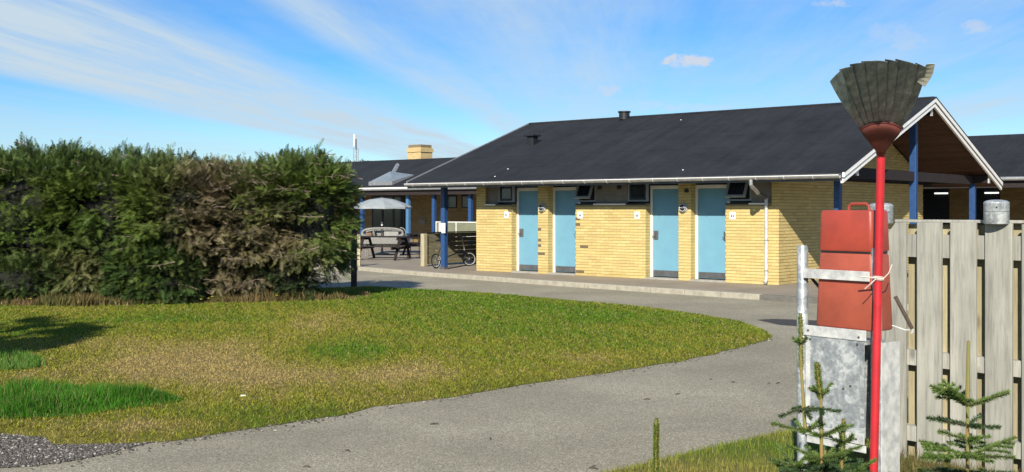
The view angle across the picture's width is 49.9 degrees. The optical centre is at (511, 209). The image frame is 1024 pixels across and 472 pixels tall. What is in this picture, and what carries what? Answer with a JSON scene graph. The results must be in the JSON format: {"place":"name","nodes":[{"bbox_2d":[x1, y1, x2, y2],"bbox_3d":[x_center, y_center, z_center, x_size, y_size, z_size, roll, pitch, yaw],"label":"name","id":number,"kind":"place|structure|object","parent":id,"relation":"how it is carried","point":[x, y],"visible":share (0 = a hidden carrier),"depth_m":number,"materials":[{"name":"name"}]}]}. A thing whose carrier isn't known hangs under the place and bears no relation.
{"place":"outdoors","nodes":[
{"label":"outdoors","id":0,"kind":"place"},
{"bbox_2d":[0,348,46,371],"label":"tall grass","id":1,"kind":"structure","parent":0,"point":[26,360],"depth_m":11.70,"materials":[{"name":"green plant"}]},
{"bbox_2d":[0,373,184,419],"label":"tall grass","id":2,"kind":"structure","parent":0,"point":[25,397],"depth_m":9.26,"materials":[{"name":"green plant"}]},
{"bbox_2d":[0,287,369,306],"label":"rough grass","id":3,"kind":"structure","parent":0,"point":[88,298],"depth_m":19.28,"materials":[{"name":"brown plant"}]},
{"bbox_2d":[0,286,772,444],"bbox_3d":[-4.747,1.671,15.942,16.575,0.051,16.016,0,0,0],"label":"lawn","id":4,"kind":"structure","parent":0,"point":[180,429],"depth_m":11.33,"materials":[{"name":"green plant"}]},
{"bbox_2d":[0,145,28,244],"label":"hedge conifer","id":5,"kind":"object","parent":4,"relation":"on","point":[2,181],"visible":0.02,"depth_m":20.47,"materials":[{"name":"green plant"}]},
{"bbox_2d":[0,248,78,301],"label":"juniper bush","id":6,"kind":"object","parent":4,"relation":"on","point":[20,280],"visible":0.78,"depth_m":19.27,"materials":[{"name":"green plant"}]},
{"bbox_2d":[0,132,116,299],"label":"hedge conifer","id":7,"kind":"object","parent":4,"relation":"on","point":[18,230],"visible":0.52,"depth_m":19.77,"materials":[{"name":"green plant"}]},
{"bbox_2d":[29,139,185,296],"bbox_3d":[-7.237,0.272,20.543,2.998,3.319,3.409,0,0,0],"label":"hedge conifer","id":8,"kind":"object","parent":4,"relation":"on","point":[99,234],"visible":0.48,"depth_m":19.53,"materials":[{"name":"green plant"}]},
{"bbox_2d":[95,234,214,304],"bbox_3d":[-6.345,1.126,19.582,2.077,1.490,1.553,0,0,0],"label":"juniper bush","id":9,"kind":"object","parent":4,"relation":"on","point":[167,284],"visible":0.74,"depth_m":19.18,"materials":[{"name":"green plant"}]},
{"bbox_2d":[109,142,247,303],"bbox_3d":[-6.092,0.336,20.445,2.538,3.214,3.530,0,0,0],"label":"hedge conifer","id":10,"kind":"object","parent":4,"relation":"on","point":[167,175],"visible":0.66,"depth_m":19.44,"materials":[{"name":"green plant"}]},
{"bbox_2d":[171,152,299,296],"bbox_3d":[-5.073,0.336,20.799,2.847,2.969,3.282,0,0,0],"label":"hedge conifer","id":11,"kind":"object","parent":4,"relation":"on","point":[238,247],"visible":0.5,"depth_m":19.75,"materials":[{"name":"green plant"}]},
{"bbox_2d":[239,246,323,299],"bbox_3d":[-4.246,1.197,20.290,1.523,1.378,1.433,0,0,0],"label":"juniper bush","id":12,"kind":"object","parent":4,"relation":"on","point":[286,283],"visible":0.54,"depth_m":19.94,"materials":[{"name":"green plant"}]},
{"bbox_2d":[233,138,365,290],"bbox_3d":[-4.004,0.154,20.892,2.443,3.096,3.202,0,0,0],"label":"hedge conifer","id":13,"kind":"object","parent":4,"relation":"on","point":[320,178],"visible":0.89,"depth_m":20.12,"materials":[{"name":"green plant"}]},
{"bbox_2d":[351,220,356,286],"bbox_3d":[-3.400,0.900,23.671,0.120,1.600,0.120,0,0,0],"label":"wooden post","id":14,"kind":"object","parent":4,"relation":"on","point":[353,280],"visible":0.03,"depth_m":23.61,"materials":[{"name":"black wood"}]},
{"bbox_2d":[0,270,907,471],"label":"road","id":15,"kind":"structure","parent":0,"point":[604,421],"depth_m":8.82,"materials":[{"name":"grey asphalt"}]},
{"bbox_2d":[0,432,149,467],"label":"gravel","id":16,"kind":"structure","parent":15,"relation":"on","point":[27,447],"depth_m":7.74,"materials":[{"name":"grey gravel"}]},
{"bbox_2d":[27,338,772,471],"bbox_3d":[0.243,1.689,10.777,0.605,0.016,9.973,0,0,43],"label":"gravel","id":17,"kind":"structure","parent":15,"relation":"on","point":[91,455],"depth_m":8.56,"materials":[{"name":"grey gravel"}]},
{"bbox_2d":[303,372,779,468],"bbox_3d":[0.875,1.690,8.889,2.463,0.015,5.075,0,0,29],"label":"road debris","id":18,"kind":"object","parent":15,"relation":"on","point":[490,437],"visible":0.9,"depth_m":8.12,"materials":[{"name":"grey plant"}]},
{"bbox_2d":[314,267,907,310],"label":"kerb","id":19,"kind":"structure","parent":15,"relation":"on","point":[767,297],"depth_m":23.43,"materials":[{"name":"concrete"}]},
{"bbox_2d":[404,96,1002,284],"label":"shower building","id":20,"kind":"structure","parent":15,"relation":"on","point":[778,180],"depth_m":26.00,"materials":[{"name":"brick"}]},
{"bbox_2d":[439,223,445,232],"bbox_3d":[-1.866,0.495,29.388,0.210,0.270,0.052,0,0,40],"label":"notice box","id":21,"kind":"object","parent":20,"relation":"attached to","point":[442,227],"visible":1,"depth_m":29.35,"materials":[{"name":"white paint"}]},
{"bbox_2d":[504,212,508,217],"bbox_3d":[-0.141,0.135,28.052,0.150,0.164,0.014,0,0,40],"label":"door sign","id":22,"kind":"object","parent":20,"relation":"attached to","point":[506,214],"visible":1,"depth_m":28.05,"materials":[{"name":"white paint"}]},
{"bbox_2d":[498,187,514,201],"bbox_3d":[-0.133,-0.453,28.204,0.517,0.535,0.070,0,0,40],"label":"window","id":23,"kind":"structure","parent":20,"relation":"in","point":[505,194],"depth_m":28.19,"materials":[{"name":"black glass"}]},
{"bbox_2d":[502,186,517,203],"bbox_3d":[-0.059,-0.470,28.291,0.513,0.660,0.040,0,0,40],"label":"window back","id":24,"kind":"structure","parent":20,"relation":"in","point":[516,187],"depth_m":28.14,"materials":[{"name":"black plastic"}]},
{"bbox_2d":[517,188,537,270],"bbox_3d":[0.456,0.505,27.837,0.850,2.110,0.134,0,0,40],"label":"door","id":25,"kind":"structure","parent":20,"relation":"in","point":[527,198],"depth_m":27.90,"materials":[{"name":"blue paint"}]},
{"bbox_2d":[553,187,580,271],"bbox_3d":[1.348,0.505,27.088,0.840,2.110,0.134,0,0,40],"label":"door","id":26,"kind":"structure","parent":20,"relation":"in","point":[564,210],"depth_m":27.15,"materials":[{"name":"blue paint"}]},
{"bbox_2d":[578,212,582,218],"bbox_3d":[1.644,0.135,26.554,0.150,0.164,0.014,0,0,40],"label":"door sign","id":27,"kind":"object","parent":20,"relation":"attached to","point":[580,214],"visible":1,"depth_m":26.54,"materials":[{"name":"white paint"}]},
{"bbox_2d":[574,185,595,201],"bbox_3d":[1.755,-0.453,26.483,0.557,0.535,0.279,0,0,40],"label":"window","id":28,"kind":"structure","parent":20,"relation":"in","point":[582,191],"depth_m":26.44,"materials":[{"name":"black glass"}]},
{"bbox_2d":[581,185,595,203],"bbox_3d":[1.896,-0.470,26.650,0.553,0.660,0.040,0,0,40],"label":"window back","id":29,"kind":"structure","parent":20,"relation":"in","point":[592,197],"depth_m":26.58,"materials":[{"name":"black plastic"}]},
{"bbox_2d":[634,212,639,218],"bbox_3d":[2.900,0.135,25.500,0.150,0.164,0.014,0,0,40],"label":"door sign","id":30,"kind":"object","parent":20,"relation":"attached to","point":[636,215],"visible":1,"depth_m":25.50,"materials":[{"name":"white paint"}]},
{"bbox_2d":[628,184,648,201],"bbox_3d":[2.943,-0.453,25.620,0.547,0.535,0.070,0,0,40],"label":"window","id":31,"kind":"structure","parent":20,"relation":"in","point":[636,192],"depth_m":25.59,"materials":[{"name":"black glass"}]},
{"bbox_2d":[631,184,650,202],"bbox_3d":[3.016,-0.470,25.710,0.543,0.660,0.040,0,0,40],"label":"window back","id":32,"kind":"structure","parent":20,"relation":"in","point":[649,184],"depth_m":25.54,"materials":[{"name":"black plastic"}]},
{"bbox_2d":[650,185,677,276],"bbox_3d":[3.568,0.505,25.261,0.870,2.110,0.080,0,0,40],"label":"door","id":33,"kind":"structure","parent":20,"relation":"in","point":[663,199],"depth_m":25.29,"materials":[{"name":"blue paint"}]},
{"bbox_2d":[695,185,729,278],"bbox_3d":[4.464,0.505,24.474,0.865,2.110,0.134,0,0,40],"label":"door","id":34,"kind":"structure","parent":20,"relation":"in","point":[709,203],"depth_m":24.52,"materials":[{"name":"blue paint"}]},
{"bbox_2d":[729,212,735,218],"bbox_3d":[4.792,0.135,23.912,0.150,0.164,0.014,0,0,40],"label":"door sign","id":35,"kind":"object","parent":20,"relation":"attached to","point":[732,215],"visible":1,"depth_m":23.91,"materials":[{"name":"white paint"}]},
{"bbox_2d":[725,182,750,200],"bbox_3d":[4.892,-0.453,23.850,0.587,0.535,0.279,0,0,40],"label":"window","id":36,"kind":"structure","parent":20,"relation":"in","point":[733,189],"depth_m":23.81,"materials":[{"name":"black glass"}]},
{"bbox_2d":[730,183,750,202],"bbox_3d":[5.033,-0.470,24.018,0.583,0.660,0.040,0,0,40],"label":"window back","id":37,"kind":"structure","parent":20,"relation":"in","point":[748,189],"depth_m":23.96,"materials":[{"name":"black plastic"}]},
{"bbox_2d":[761,319,817,325],"bbox_3d":[4.276,1.696,16.482,1.224,0.001,1.009,0,0,17],"label":"road patch","id":38,"kind":"object","parent":15,"relation":"on","point":[791,322],"visible":0.38,"depth_m":16.66,"materials":[{"name":"grey asphalt"}]},
{"bbox_2d":[601,415,992,471],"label":"grass verge","id":39,"kind":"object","parent":15,"relation":"on","point":[721,458],"depth_m":7.32,"materials":[{"name":"green plant"}]},
{"bbox_2d":[652,417,660,471],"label":"young spruce","id":40,"kind":"object","parent":39,"relation":"on","point":[656,447],"visible":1,"depth_m":4.69,"materials":[{"name":"green plant"}]},
{"bbox_2d":[768,313,877,471],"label":"young spruce","id":41,"kind":"object","parent":39,"relation":"on","point":[824,457],"visible":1,"depth_m":5.09,"materials":[{"name":"green plant"}]},
{"bbox_2d":[797,245,914,471],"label":"steel stand","id":42,"kind":"object","parent":39,"relation":"on","point":[843,356],"visible":0.83,"depth_m":6.14,"materials":[{"name":"metal"}]},
{"bbox_2d":[816,202,892,330],"bbox_3d":[1.932,0.315,6.215,0.185,0.710,0.392,0,0,-38],"label":"red case","id":43,"kind":"object","parent":42,"relation":"attached to","point":[847,239],"visible":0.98,"depth_m":6.13,"materials":[{"name":"plastic"}]},
{"bbox_2d":[830,59,934,471],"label":"fire beater","id":44,"kind":"object","parent":39,"relation":"on","point":[878,99],"visible":1,"depth_m":5.61,"materials":[{"name":"red paint"}]},
{"bbox_2d":[860,265,891,288],"bbox_3d":[1.963,0.362,5.919,0.170,0.134,0.064,0,0,0],"label":"twine tie","id":45,"kind":"object","parent":44,"relation":"attached to","point":[874,278],"visible":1,"depth_m":5.90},
{"bbox_2d":[853,444,1020,471],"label":"dry weeds","id":46,"kind":"object","parent":39,"relation":"on","point":[904,467],"visible":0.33,"depth_m":6.97,"materials":[{"name":"beige plant"}]},
{"bbox_2d":[882,219,1023,471],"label":"board fence","id":47,"kind":"object","parent":39,"relation":"on","point":[965,281],"visible":0.61,"depth_m":7.05,"materials":[{"name":"grey wood"}]},
{"bbox_2d":[870,203,893,222],"bbox_3d":[2.550,0.024,7.600,0.167,0.142,0.167,0,0,0],"label":"post cap","id":48,"kind":"object","parent":47,"relation":"on","point":[889,208],"visible":0.34,"depth_m":7.54,"materials":[{"name":"metal"}]},
{"bbox_2d":[983,200,1009,223],"bbox_3d":[3.022,0.014,6.860,0.153,0.152,0.153,0,0,0],"label":"post cap","id":49,"kind":"object","parent":47,"relation":"on","point":[996,211],"visible":1,"depth_m":6.80,"materials":[{"name":"metal"}]},
{"bbox_2d":[892,340,1017,471],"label":"young spruce","id":50,"kind":"object","parent":39,"relation":"on","point":[949,391],"visible":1,"depth_m":4.59,"materials":[{"name":"green plant"}]},
{"bbox_2d":[89,244,907,303],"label":"pavement","id":51,"kind":"structure","parent":0,"point":[402,262],"depth_m":25.51,"materials":[{"name":"grey concrete"}]},
{"bbox_2d":[357,234,360,266],"bbox_3d":[-4.309,1.150,30.877,0.120,0.900,0.120,0,0,0],"label":"gate post","id":52,"kind":"object","parent":51,"relation":"on","point":[359,254],"visible":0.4,"depth_m":30.82,"materials":[{"name":"beige wood"}]},
{"bbox_2d":[354,197,411,254],"bbox_3d":[-4.609,0.570,39.000,1.981,2.060,1.981,0,0,-35],"label":"parasol","id":53,"kind":"object","parent":51,"relation":"on","point":[381,203],"visible":0.96,"depth_m":38.41,"materials":[{"name":"grey fabric"}]},
{"bbox_2d":[361,227,405,255],"bbox_3d":[-4.444,1.105,38.025,1.557,0.990,0.650,0,0,0],"label":"lounge sofa","id":54,"kind":"object","parent":51,"relation":"on","point":[382,231],"visible":0.73,"depth_m":37.97,"materials":[{"name":"grey wicker"}]},
{"bbox_2d":[361,236,417,260],"bbox_3d":[-4.096,1.241,35.300,1.800,0.772,1.740,0,0,14],"label":"picnic table","id":55,"kind":"object","parent":51,"relation":"on","point":[397,246],"visible":0.72,"depth_m":35.16,"materials":[{"name":"brown wood"}]},
{"bbox_2d":[407,232,420,258],"bbox_3d":[-3.170,1.170,35.846,0.483,0.859,0.472,0,0,-20],"label":"garden chair","id":56,"kind":"object","parent":51,"relation":"on","point":[413,244],"visible":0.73,"depth_m":35.97,"materials":[{"name":"black plastic"}]},
{"bbox_2d":[401,233,452,254],"bbox_3d":[-2.951,1.241,39.053,1.800,0.772,1.740,0,0,30],"label":"picnic table","id":57,"kind":"object","parent":51,"relation":"on","point":[408,239],"visible":0.14,"depth_m":39.08,"materials":[{"name":"brown wood"}]},
{"bbox_2d":[421,231,475,266],"bbox_3d":[-0.824,1.117,32.869,0.140,0.965,5.270,0,0,40],"label":"board screen","id":58,"kind":"object","parent":51,"relation":"on","point":[427,253],"visible":0.5,"depth_m":31.73,"materials":[{"name":"beige wood"}]},
{"bbox_2d":[431,235,475,267],"bbox_3d":[-1.684,1.158,30.506,0.473,0.942,1.928,-8,-5,33],"label":"bicycle","id":59,"kind":"object","parent":51,"relation":"on","point":[439,260],"visible":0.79,"depth_m":30.96,"materials":[{"name":"black metal"}]},
{"bbox_2d":[436,221,475,250],"bbox_3d":[-1.593,1.015,38.571,2.950,1.170,0.060,0,0,40],"label":"panel fence","id":60,"kind":"object","parent":51,"relation":"on","point":[462,226],"visible":0.32,"depth_m":38.75,"materials":[{"name":"white paint"}]},
{"bbox_2d":[0,0,1023,169],"label":"sky","id":61,"kind":"structure","parent":0,"point":[231,78],"materials":[{"name":"blue"}]},
{"label":"ground","id":62,"kind":"structure","parent":0,"visible":0},
{"bbox_2d":[353,134,358,161],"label":"lattice mast","id":63,"kind":"object","parent":62,"relation":"on","point":[354,142],"visible":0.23,"depth_m":119.92,"materials":[{"name":"metal"}]},
{"bbox_2d":[331,134,1023,244],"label":"building","id":64,"kind":"structure","parent":62,"relation":"on","point":[1003,155],"depth_m":47.08,"materials":[{"name":"brick"}]},
{"bbox_2d":[372,195,381,226],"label":"glass door","id":65,"kind":"structure","parent":64,"relation":"in","point":[376,213],"depth_m":52.38,"materials":[{"name":"black glass"}]},
{"bbox_2d":[382,195,392,226],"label":"glass door","id":66,"kind":"structure","parent":64,"relation":"in","point":[387,213],"depth_m":51.84,"materials":[{"name":"black glass"}]},
{"bbox_2d":[393,195,404,241],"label":"glass door","id":67,"kind":"structure","parent":64,"relation":"in","point":[398,214],"depth_m":51.36,"materials":[{"name":"black glass"}]},
{"bbox_2d":[448,195,456,207],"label":"window","id":68,"kind":"structure","parent":64,"relation":"in","point":[452,199],"depth_m":49.22,"materials":[{"name":"black glass"}]},
{"bbox_2d":[462,195,467,207],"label":"window","id":69,"kind":"structure","parent":64,"relation":"in","point":[464,197],"depth_m":48.72,"materials":[{"name":"black glass"}]},
{"bbox_2d":[923,188,948,223],"bbox_3d":[13.666,0.010,35.524,0.900,1.380,0.029,0,0,40],"label":"window","id":70,"kind":"structure","parent":64,"relation":"in","point":[935,206],"depth_m":35.49,"materials":[{"name":"black glass"}]},
{"bbox_2d":[976,188,999,224],"bbox_3d":[14.887,0.010,34.503,0.800,1.380,0.029,0,0,40],"label":"window","id":71,"kind":"structure","parent":64,"relation":"in","point":[981,197],"depth_m":34.58,"materials":[{"name":"black glass"}]}
]}

